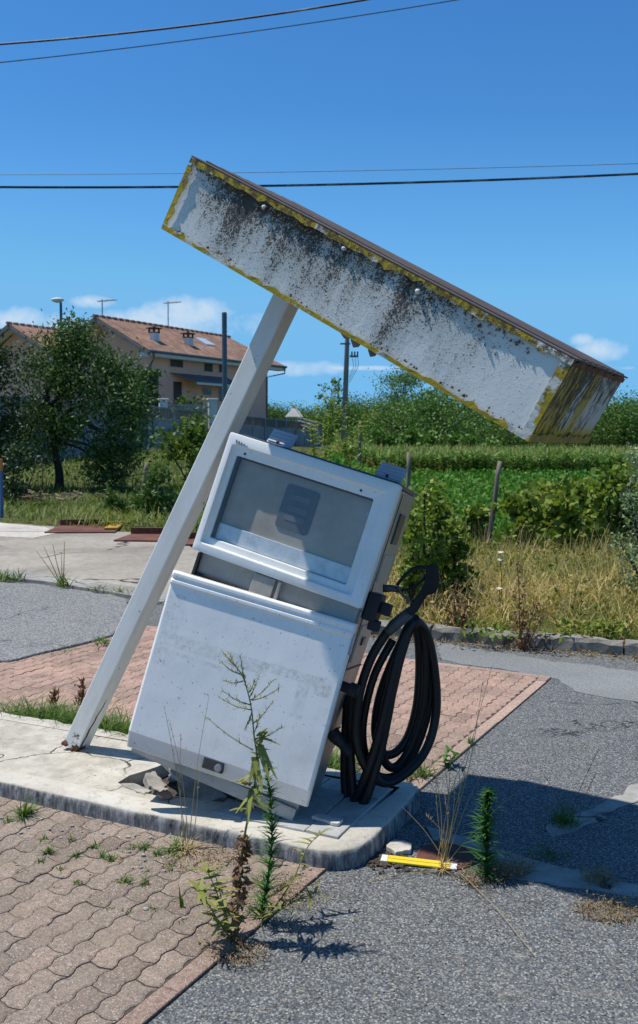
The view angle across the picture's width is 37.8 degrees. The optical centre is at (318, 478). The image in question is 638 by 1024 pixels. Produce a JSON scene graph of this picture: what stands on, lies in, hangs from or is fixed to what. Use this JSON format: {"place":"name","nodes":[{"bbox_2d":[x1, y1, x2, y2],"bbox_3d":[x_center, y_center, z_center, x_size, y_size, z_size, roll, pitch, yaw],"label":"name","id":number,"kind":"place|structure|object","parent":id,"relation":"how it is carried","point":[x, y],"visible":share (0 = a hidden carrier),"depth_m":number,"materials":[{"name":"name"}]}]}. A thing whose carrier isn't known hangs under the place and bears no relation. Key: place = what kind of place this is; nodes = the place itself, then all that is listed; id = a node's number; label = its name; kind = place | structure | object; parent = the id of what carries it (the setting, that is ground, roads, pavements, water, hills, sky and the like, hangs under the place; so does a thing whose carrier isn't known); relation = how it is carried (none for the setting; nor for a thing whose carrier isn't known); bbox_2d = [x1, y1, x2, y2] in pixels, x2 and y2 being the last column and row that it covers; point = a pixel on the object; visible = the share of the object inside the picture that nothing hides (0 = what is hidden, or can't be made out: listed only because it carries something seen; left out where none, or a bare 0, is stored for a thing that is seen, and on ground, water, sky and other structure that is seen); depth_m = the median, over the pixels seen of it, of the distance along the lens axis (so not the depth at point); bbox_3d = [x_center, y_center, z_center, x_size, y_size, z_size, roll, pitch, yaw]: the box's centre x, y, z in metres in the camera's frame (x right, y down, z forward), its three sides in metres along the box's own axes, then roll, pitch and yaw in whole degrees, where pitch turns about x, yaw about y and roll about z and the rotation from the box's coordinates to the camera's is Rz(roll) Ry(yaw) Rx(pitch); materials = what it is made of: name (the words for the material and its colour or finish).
{"place":"outdoors","nodes":[
{"label":"outdoors","id":0,"kind":"place"},
{"bbox_2d":[0,523,54,537],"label":"concrete apron","id":1,"kind":"object","parent":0,"point":[16,530],"visible":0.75,"depth_m":15.56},
{"bbox_2d":[0,569,166,605],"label":"concrete strip","id":2,"kind":"object","parent":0,"point":[45,579],"visible":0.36,"depth_m":10.05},
{"bbox_2d":[0,522,198,592],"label":"concrete slab","id":3,"kind":"structure","parent":0,"point":[102,557],"depth_m":12.41,"materials":[{"name":"concrete"}]},
{"bbox_2d":[44,519,130,532],"bbox_3d":[-3.918,0.802,15.921,1.250,0.120,1.210,0,3,-3],"label":"rusty sheet","id":4,"kind":"object","parent":3,"relation":"on","point":[68,528],"visible":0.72,"depth_m":15.85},
{"bbox_2d":[113,527,163,541],"bbox_3d":[-2.575,0.867,14.561,1.000,0.120,0.960,0,3,6],"label":"rusty sheet","id":5,"kind":"object","parent":3,"relation":"on","point":[146,534],"visible":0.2,"depth_m":14.75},
{"bbox_2d":[0,444,348,531],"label":"meadow grass","id":6,"kind":"structure","parent":0,"point":[109,514],"depth_m":20.16,"materials":[{"name":"plant"}]},
{"bbox_2d":[0,0,367,44],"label":"overhead wire","id":7,"kind":"object","parent":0,"point":[183,26],"visible":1,"depth_m":15.65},
{"bbox_2d":[0,0,456,62],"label":"overhead wire","id":8,"kind":"object","parent":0,"point":[227,34],"visible":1,"depth_m":15.66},
{"bbox_2d":[0,627,548,1023],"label":"block paving","id":9,"kind":"structure","parent":0,"point":[25,918],"depth_m":3.41,"materials":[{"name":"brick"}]},
{"bbox_2d":[2,790,48,825],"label":"grass tuft","id":10,"kind":"object","parent":9,"relation":"on","point":[25,811],"visible":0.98,"depth_m":4.00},
{"bbox_2d":[148,831,197,859],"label":"grass tuft","id":11,"kind":"object","parent":9,"relation":"on","point":[174,846],"visible":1,"depth_m":3.66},
{"bbox_2d":[164,694,209,846],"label":"dry stalks","id":12,"kind":"object","parent":9,"relation":"on","point":[172,749],"visible":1,"depth_m":3.70,"materials":[{"name":"plant"}]},
{"bbox_2d":[156,844,234,871],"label":"dead tuft","id":13,"kind":"object","parent":9,"relation":"on","point":[208,858],"visible":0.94,"depth_m":3.58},
{"bbox_2d":[213,870,331,914],"bbox_3d":[-0.166,1.472,3.317,0.422,0.045,0.300,0,3,0],"label":"dead tuft","id":14,"kind":"object","parent":9,"relation":"on","point":[281,893],"visible":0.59,"depth_m":3.31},
{"bbox_2d":[0,580,637,1023],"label":"asphalt","id":15,"kind":"structure","parent":0,"point":[326,960],"depth_m":3.16,"materials":[{"name":"asphalt"}]},
{"bbox_2d":[0,582,127,662],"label":"asphalt patch","id":16,"kind":"object","parent":15,"relation":"on","point":[37,619],"visible":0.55,"depth_m":8.21,"materials":[{"name":"asphalt"}]},
{"bbox_2d":[0,712,419,870],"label":"pump island","id":17,"kind":"structure","parent":15,"relation":"on","point":[45,767],"depth_m":4.00,"materials":[{"name":"concrete"}]},
{"bbox_2d":[143,771,166,795],"bbox_3d":[-0.753,1.402,4.277,0.107,0.035,0.162,17,11,-12],"label":"broken slab","id":18,"kind":"object","parent":17,"relation":"on","point":[153,782],"depth_m":4.26,"materials":[{"name":"concrete"}]},
{"bbox_2d":[0,690,360,778],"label":"island grass","id":19,"kind":"structure","parent":17,"relation":"on","point":[67,716],"depth_m":5.25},
{"bbox_2d":[180,779,226,801],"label":"broken slab","id":20,"kind":"structure","parent":17,"relation":"on","point":[207,792],"depth_m":4.11,"materials":[{"name":"concrete"}]},
{"bbox_2d":[127,428,417,820],"bbox_3d":[-0.150,0.587,4.005,0.916,1.516,0.504,18,-2,16],"label":"fuel pump","id":21,"kind":"object","parent":17,"relation":"on","point":[285,580],"visible":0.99,"depth_m":3.85,"materials":[{"name":"metal"}]},
{"bbox_2d":[127,570,357,806],"bbox_3d":[-0.326,0.854,3.829,0.810,0.765,0.069,15,-3,11],"label":"lower door","id":22,"kind":"structure","parent":21,"relation":"in","point":[308,651],"depth_m":3.81,"materials":[{"name":"paint"}]},
{"bbox_2d":[340,564,440,804],"bbox_3d":[0.315,0.888,4.012,0.446,1.087,0.284,0,3,0],"label":"fuel hose","id":23,"kind":"object","parent":21,"relation":"attached to","point":[426,706],"visible":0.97,"depth_m":3.98,"materials":[{"name":"rubber"}]},
{"bbox_2d":[312,813,342,825],"bbox_3d":[0.033,1.375,3.755,0.127,0.016,0.053,1,3,28],"label":"loose slab","id":24,"kind":"object","parent":17,"relation":"on","point":[332,820],"depth_m":3.75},
{"bbox_2d":[61,155,627,751],"bbox_3d":[-0.246,0.368,4.124,1.758,2.850,0.919,34,17,23],"label":"leaning canopy","id":25,"kind":"object","parent":17,"relation":"on","point":[517,377],"visible":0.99,"depth_m":3.48,"materials":[{"name":"white metal"}]},
{"bbox_2d":[205,935,271,966],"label":"dead tuft","id":26,"kind":"object","parent":15,"relation":"on","point":[257,946],"visible":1,"depth_m":2.93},
{"bbox_2d":[0,816,637,1014],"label":"gravel","id":27,"kind":"structure","parent":15,"relation":"on","point":[140,867],"depth_m":3.47,"materials":[{"name":"gravel"}]},
{"bbox_2d":[116,626,550,1023],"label":"paving edging","id":28,"kind":"object","parent":15,"relation":"on","point":[150,1006],"visible":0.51,"depth_m":3.13,"materials":[{"name":"concrete"}]},
{"bbox_2d":[186,860,245,941],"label":"sprawling weed","id":29,"kind":"object","parent":28,"relation":"on","point":[224,922],"visible":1,"depth_m":3.00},
{"bbox_2d":[205,650,284,947],"bbox_3d":[-0.242,1.054,3.010,0.220,1.011,0.186,-1,3,-28],"label":"wild lettuce","id":30,"kind":"object","parent":28,"relation":"on","point":[244,846],"visible":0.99,"depth_m":3.00,"materials":[{"name":"green plant"}]},
{"bbox_2d":[244,756,293,926],"bbox_3d":[-0.180,1.232,3.142,0.155,0.602,0.195,-2,3,-39],"label":"horseweed","id":31,"kind":"object","parent":28,"relation":"on","point":[264,901],"visible":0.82,"depth_m":3.13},
{"bbox_2d":[256,828,331,921],"bbox_3d":[-0.082,1.360,3.159,0.265,0.288,0.214,0,3,0],"label":"sprawling weed","id":32,"kind":"object","parent":28,"relation":"on","point":[282,906],"visible":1,"depth_m":3.14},
{"bbox_2d":[366,845,409,872],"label":"dirt","id":33,"kind":"structure","parent":15,"relation":"on","point":[376,861],"depth_m":3.58,"materials":[{"name":"soil"}]},
{"bbox_2d":[386,839,411,854],"bbox_3d":[0.320,1.466,3.704,0.103,0.020,0.109,-2,3,-30],"label":"concrete lump","id":34,"kind":"object","parent":15,"relation":"on","point":[396,847],"visible":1,"depth_m":3.68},
{"bbox_2d":[380,854,457,870],"bbox_3d":[0.384,1.474,3.581,0.292,0.009,0.052,2,3,12],"label":"yellow strip","id":35,"kind":"object","parent":15,"relation":"on","point":[407,860],"visible":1,"depth_m":3.58,"materials":[{"name":"plastic"}]},
{"bbox_2d":[417,843,475,870],"bbox_3d":[0.497,1.480,3.644,0.230,0.017,0.230,0,3,0],"label":"drain cover","id":36,"kind":"object","parent":15,"relation":"on","point":[462,853],"visible":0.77,"depth_m":3.65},
{"bbox_2d":[426,664,493,862],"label":"dry stalks","id":37,"kind":"object","parent":15,"relation":"on","point":[445,847],"visible":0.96,"depth_m":3.60,"materials":[{"name":"plant"}]},
{"bbox_2d":[450,861,514,887],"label":"dead tuft","id":38,"kind":"object","parent":15,"relation":"on","point":[474,873],"visible":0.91,"depth_m":3.46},
{"bbox_2d":[458,783,510,882],"bbox_3d":[0.613,1.327,3.466,0.211,0.380,0.212,2,4,40],"label":"horseweed","id":39,"kind":"object","parent":15,"relation":"on","point":[487,797],"visible":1,"depth_m":3.46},
{"bbox_2d":[453,610,521,644],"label":"creeping vine","id":40,"kind":"object","parent":15,"relation":"on","point":[496,629],"visible":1,"depth_m":7.21,"materials":[{"name":"green plant"}]},
{"bbox_2d":[370,634,637,662],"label":"leaf litter","id":41,"kind":"object","parent":15,"relation":"on","point":[634,656],"visible":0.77,"depth_m":7.11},
{"bbox_2d":[426,826,637,897],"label":"concrete gutter","id":42,"kind":"object","parent":15,"relation":"on","point":[559,876],"visible":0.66,"depth_m":3.48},
{"bbox_2d":[482,849,541,888],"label":"dead tuft","id":43,"kind":"object","parent":42,"relation":"on","point":[521,863],"visible":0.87,"depth_m":3.50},
{"bbox_2d":[435,642,637,701],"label":"worn asphalt","id":44,"kind":"structure","parent":15,"relation":"on","point":[603,682],"depth_m":6.51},
{"bbox_2d":[545,784,637,836],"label":"concrete gutter","id":45,"kind":"object","parent":15,"relation":"on","point":[603,811],"visible":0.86,"depth_m":4.07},
{"bbox_2d":[542,791,595,838],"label":"grass tuft","id":46,"kind":"object","parent":45,"relation":"on","point":[561,817],"visible":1,"depth_m":3.95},
{"bbox_2d":[576,863,626,888],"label":"dead tuft","id":47,"kind":"object","parent":15,"relation":"on","point":[601,878],"visible":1,"depth_m":3.45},
{"bbox_2d":[571,889,637,927],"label":"dead tuft","id":48,"kind":"object","parent":15,"relation":"on","point":[620,908],"visible":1,"depth_m":3.22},
{"bbox_2d":[0,444,637,654],"bbox_3d":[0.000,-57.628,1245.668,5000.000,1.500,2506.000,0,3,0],"label":"ground","id":49,"kind":"structure","parent":0,"point":[549,629],"depth_m":17.13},
{"bbox_2d":[0,328,45,478],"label":"evergreen tree","id":50,"kind":"object","parent":49,"relation":"on","point":[4,358],"visible":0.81,"depth_m":22.88,"materials":[{"name":"green plant"}]},
{"bbox_2d":[0,435,50,505],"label":"meadow shrub","id":51,"kind":"object","parent":49,"relation":"on","point":[12,487],"visible":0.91,"depth_m":20.36,"materials":[{"name":"green plant"}]},
{"bbox_2d":[0,321,72,412],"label":"pink house","id":52,"kind":"structure","parent":49,"relation":"on","point":[9,328],"depth_m":55.67,"materials":[{"name":"tile"}]},
{"bbox_2d":[3,489,118,502],"bbox_3d":[-6.120,0.406,21.475,3.052,0.307,1.867,0,3,-9],"label":"brushwood pile","id":53,"kind":"object","parent":49,"relation":"on","point":[76,493],"visible":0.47,"depth_m":21.42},
{"bbox_2d":[0,305,167,490],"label":"evergreen tree","id":54,"kind":"object","parent":49,"relation":"on","point":[61,378],"visible":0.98,"depth_m":23.63,"materials":[{"name":"green plant"}]},
{"bbox_2d":[96,485,136,513],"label":"meadow shrub","id":55,"kind":"object","parent":49,"relation":"on","point":[111,497],"visible":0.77,"depth_m":18.45,"materials":[{"name":"green plant"}]},
{"bbox_2d":[104,368,161,413],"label":"clipped hedge","id":56,"kind":"object","parent":49,"relation":"on","point":[155,383],"visible":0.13,"depth_m":46.26,"materials":[{"name":"green plant"}]},
{"bbox_2d":[123,453,180,519],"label":"meadow shrub","id":57,"kind":"object","parent":49,"relation":"on","point":[165,501],"visible":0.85,"depth_m":17.39,"materials":[{"name":"green plant"}]},
{"bbox_2d":[0,395,321,466],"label":"concrete fence","id":58,"kind":"object","parent":49,"relation":"on","point":[261,428],"visible":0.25,"depth_m":44.24,"materials":[{"name":"grey concrete"}]},
{"bbox_2d":[76,299,286,417],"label":"pink house","id":59,"kind":"structure","parent":49,"relation":"on","point":[187,358],"depth_m":53.65,"materials":[{"name":"paint"}]},
{"bbox_2d":[172,380,181,417],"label":"doorway","id":60,"kind":"structure","parent":59,"relation":"in","point":[176,385],"depth_m":52.75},
{"bbox_2d":[150,408,215,497],"bbox_3d":[-2.853,-0.496,21.064,1.804,2.247,1.647,0,3,0],"label":"lime bush","id":61,"kind":"object","parent":49,"relation":"on","point":[191,437],"visible":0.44,"depth_m":20.86,"materials":[{"name":"green plant"}]},
{"bbox_2d":[168,383,221,427],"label":"garden bush","id":62,"kind":"object","parent":49,"relation":"on","point":[194,401],"visible":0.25,"depth_m":46.68,"materials":[{"name":"green plant"}]},
{"bbox_2d":[206,398,217,428],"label":"gate pillar","id":63,"kind":"structure","parent":49,"relation":"on","point":[212,404],"depth_m":45.70,"materials":[{"name":"white paint"}]},
{"bbox_2d":[222,312,226,401],"bbox_3d":[-2.523,-2.017,24.932,0.136,4.846,0.133,0,3,0],"label":"metal pole","id":64,"kind":"object","parent":49,"relation":"on","point":[224,353],"visible":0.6,"depth_m":24.82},
{"bbox_2d":[285,401,335,459],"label":"tall weed","id":65,"kind":"object","parent":49,"relation":"on","point":[323,441],"visible":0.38,"depth_m":10.48,"materials":[{"name":"green plant"}]},
{"bbox_2d":[296,396,355,444],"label":"broadleaf tree","id":66,"kind":"object","parent":49,"relation":"on","point":[325,418],"visible":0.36,"depth_m":110.59,"materials":[{"name":"green plant"}]},
{"bbox_2d":[314,376,350,421],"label":"slender tree","id":67,"kind":"object","parent":49,"relation":"on","point":[334,381],"visible":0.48,"depth_m":117.33,"materials":[{"name":"green plant"}]},
{"bbox_2d":[322,391,374,465],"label":"tall weed","id":68,"kind":"object","parent":49,"relation":"on","point":[344,445],"visible":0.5,"depth_m":10.97,"materials":[{"name":"green plant"}]},
{"bbox_2d":[340,338,358,451],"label":"utility pole","id":69,"kind":"object","parent":49,"relation":"on","point":[346,376],"visible":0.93,"depth_m":49.70,"materials":[{"name":"concrete"}]},
{"bbox_2d":[322,389,389,445],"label":"broadleaf tree","id":70,"kind":"object","parent":49,"relation":"on","point":[354,404],"visible":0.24,"depth_m":110.12,"materials":[{"name":"green plant"}]},
{"bbox_2d":[366,427,386,447],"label":"field bush","id":71,"kind":"object","parent":49,"relation":"on","point":[377,435],"visible":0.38,"depth_m":79.62,"materials":[{"name":"green plant"}]},
{"bbox_2d":[337,388,444,440],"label":"broadleaf tree","id":72,"kind":"object","parent":49,"relation":"on","point":[387,419],"visible":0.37,"depth_m":99.27,"materials":[{"name":"green plant"}]},
{"bbox_2d":[364,365,433,415],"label":"tall tree","id":73,"kind":"object","parent":49,"relation":"on","point":[402,382],"visible":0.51,"depth_m":131.32,"materials":[{"name":"green plant"}]},
{"bbox_2d":[398,424,420,448],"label":"field bush","id":74,"kind":"object","parent":49,"relation":"on","point":[409,435],"visible":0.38,"depth_m":77.17,"materials":[{"name":"green plant"}]},
{"bbox_2d":[394,508,436,608],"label":"leafy weed","id":75,"kind":"object","parent":49,"relation":"on","point":[414,577],"visible":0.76,"depth_m":8.19,"materials":[{"name":"green plant"}]},
{"bbox_2d":[401,484,450,604],"bbox_3d":[0.968,0.649,8.631,0.449,1.213,0.400,2,3,33],"label":"leafy weed","id":76,"kind":"object","parent":49,"relation":"on","point":[423,502],"visible":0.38,"depth_m":8.59,"materials":[{"name":"green plant"}]},
{"bbox_2d":[416,429,446,449],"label":"field bush","id":77,"kind":"object","parent":49,"relation":"on","point":[431,438],"visible":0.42,"depth_m":79.39,"materials":[{"name":"green plant"}]},
{"bbox_2d":[417,477,455,553],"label":"leafy weed","id":78,"kind":"object","parent":49,"relation":"on","point":[434,481],"visible":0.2,"depth_m":9.30,"materials":[{"name":"green plant"}]},
{"bbox_2d":[422,488,460,596],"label":"leafy weed","id":79,"kind":"object","parent":49,"relation":"on","point":[442,507],"visible":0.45,"depth_m":8.91,"materials":[{"name":"green plant"}]},
{"bbox_2d":[382,378,516,449],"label":"broadleaf tree","id":80,"kind":"object","parent":49,"relation":"on","point":[437,410],"visible":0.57,"depth_m":91.05,"materials":[{"name":"green plant"}]},
{"bbox_2d":[430,578,480,627],"bbox_3d":[1.142,1.125,7.663,0.467,0.632,0.392,0,3,0],"label":"dead dock","id":81,"kind":"object","parent":49,"relation":"on","point":[455,615],"visible":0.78,"depth_m":7.65,"materials":[{"name":"brown plant"}]},
{"bbox_2d":[438,515,479,603],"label":"leafy weed","id":82,"kind":"object","parent":49,"relation":"on","point":[460,549],"visible":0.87,"depth_m":8.71,"materials":[{"name":"green plant"}]},
{"bbox_2d":[455,502,493,544],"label":"vine bush","id":83,"kind":"object","parent":49,"relation":"on","point":[476,515],"visible":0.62,"depth_m":16.14,"materials":[{"name":"green plant"}]},
{"bbox_2d":[324,447,629,548],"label":"soybean field","id":84,"kind":"structure","parent":49,"relation":"on","point":[451,478],"depth_m":36.42,"materials":[{"name":"green plant"}]},
{"bbox_2d":[431,624,529,647],"bbox_3d":[1.285,1.267,7.417,0.764,0.166,0.146,1,3,21],"label":"kerb stone","id":85,"kind":"object","parent":49,"relation":"on","point":[440,632],"visible":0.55,"depth_m":7.39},
{"bbox_2d":[460,416,523,448],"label":"broadleaf tree","id":86,"kind":"object","parent":49,"relation":"on","point":[504,437],"visible":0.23,"depth_m":103.10,"materials":[{"name":"green plant"}]},
{"bbox_2d":[486,461,501,544],"bbox_3d":[2.914,0.534,15.545,0.279,1.673,0.101,0,3,0],"label":"wooden stake","id":87,"kind":"object","parent":49,"relation":"on","point":[495,496],"visible":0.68,"depth_m":15.51,"materials":[{"name":"grey wood"}]},
{"bbox_2d":[380,531,637,643],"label":"dry grass","id":88,"kind":"structure","parent":49,"relation":"on","point":[529,556],"depth_m":8.92,"materials":[{"name":"plant"}]},
{"bbox_2d":[489,481,549,552],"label":"vine bush","id":89,"kind":"object","parent":49,"relation":"on","point":[521,507],"visible":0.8,"depth_m":15.08,"materials":[{"name":"green plant"}]},
{"bbox_2d":[498,561,557,652],"bbox_3d":[1.578,1.133,7.115,0.448,1.019,0.450,0,3,0],"label":"dead dock","id":90,"kind":"object","parent":49,"relation":"on","point":[523,629],"visible":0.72,"depth_m":7.15,"materials":[{"name":"brown plant"}]},
{"bbox_2d":[512,473,583,552],"bbox_3d":[3.946,0.638,16.042,1.256,1.493,1.085,0,3,0],"label":"vine bush","id":91,"kind":"object","parent":49,"relation":"on","point":[546,491],"visible":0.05,"depth_m":16.02,"materials":[{"name":"green plant"}]},
{"bbox_2d":[533,488,598,554],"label":"vine bush","id":92,"kind":"object","parent":49,"relation":"on","point":[569,515],"visible":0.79,"depth_m":14.32,"materials":[{"name":"green plant"}]},
{"bbox_2d":[521,418,611,450],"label":"broadleaf tree","id":93,"kind":"object","parent":49,"relation":"on","point":[571,444],"visible":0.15,"depth_m":93.04,"materials":[{"name":"green plant"}]},
{"bbox_2d":[532,616,620,642],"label":"creeping vine","id":94,"kind":"object","parent":49,"relation":"on","point":[566,622],"visible":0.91,"depth_m":7.20,"materials":[{"name":"green plant"}]},
{"bbox_2d":[530,633,623,654],"bbox_3d":[1.976,1.283,7.153,0.684,0.159,0.156,1,3,21],"label":"kerb stone","id":95,"kind":"object","parent":49,"relation":"on","point":[585,643],"visible":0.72,"depth_m":7.10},
{"bbox_2d":[544,467,620,548],"bbox_3d":[4.453,0.582,15.623,1.400,1.568,1.100,0,3,0],"label":"vine bush","id":96,"kind":"object","parent":49,"relation":"on","point":[576,484],"visible":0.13,"depth_m":15.59,"materials":[{"name":"green plant"}]},
{"bbox_2d":[560,612,629,637],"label":"creeping vine","id":97,"kind":"object","parent":49,"relation":"on","point":[601,625],"visible":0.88,"depth_m":7.19,"materials":[{"name":"green plant"}]},
{"bbox_2d":[569,386,637,447],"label":"broadleaf tree","id":98,"kind":"object","parent":49,"relation":"on","point":[606,427],"visible":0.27,"depth_m":94.68,"materials":[{"name":"green plant"}]},
{"bbox_2d":[580,463,637,550],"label":"vine bush","id":99,"kind":"object","parent":49,"relation":"on","point":[604,490],"visible":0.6,"depth_m":14.91,"materials":[{"name":"green plant"}]},
{"bbox_2d":[581,615,637,638],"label":"creeping vine","id":100,"kind":"object","parent":49,"relation":"on","point":[623,632],"visible":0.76,"depth_m":7.19,"materials":[{"name":"green plant"}]},
{"bbox_2d":[591,390,637,448],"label":"broadleaf tree","id":101,"kind":"object","parent":49,"relation":"on","point":[630,418],"visible":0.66,"depth_m":92.89,"materials":[{"name":"green plant"}]},
{"bbox_2d":[601,462,637,542],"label":"vine bush","id":102,"kind":"object","parent":49,"relation":"on","point":[619,511],"visible":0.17,"depth_m":15.18,"materials":[{"name":"green plant"}]},
{"bbox_2d":[607,442,637,591],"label":"silver shrub","id":103,"kind":"object","parent":49,"relation":"on","point":[631,557],"visible":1,"depth_m":8.63,"materials":[{"name":"green plant"}]},
{"bbox_2d":[625,639,637,655],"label":"kerb stone","id":104,"kind":"object","parent":49,"relation":"on","point":[631,646],"visible":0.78,"depth_m":6.96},
{"bbox_2d":[0,173,637,188],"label":"overhead wire","id":105,"kind":"object","parent":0,"point":[327,184],"visible":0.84,"depth_m":23.65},
{"bbox_2d":[0,163,637,174],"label":"overhead wire","id":106,"kind":"object","parent":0,"point":[311,171],"visible":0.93,"depth_m":23.65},
{"bbox_2d":[0,0,637,422],"label":"sky","id":107,"kind":"structure","parent":0,"point":[481,85],"materials":[{"name":"blue"}]},
{"bbox_2d":[329,432,637,477],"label":"maize field","id":108,"kind":"structure","parent":0,"point":[524,457],"depth_m":48.86,"materials":[{"name":"green plant"}]},
{"bbox_2d":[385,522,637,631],"bbox_3d":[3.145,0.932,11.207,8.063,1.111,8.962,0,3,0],"label":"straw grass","id":109,"kind":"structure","parent":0,"point":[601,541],"depth_m":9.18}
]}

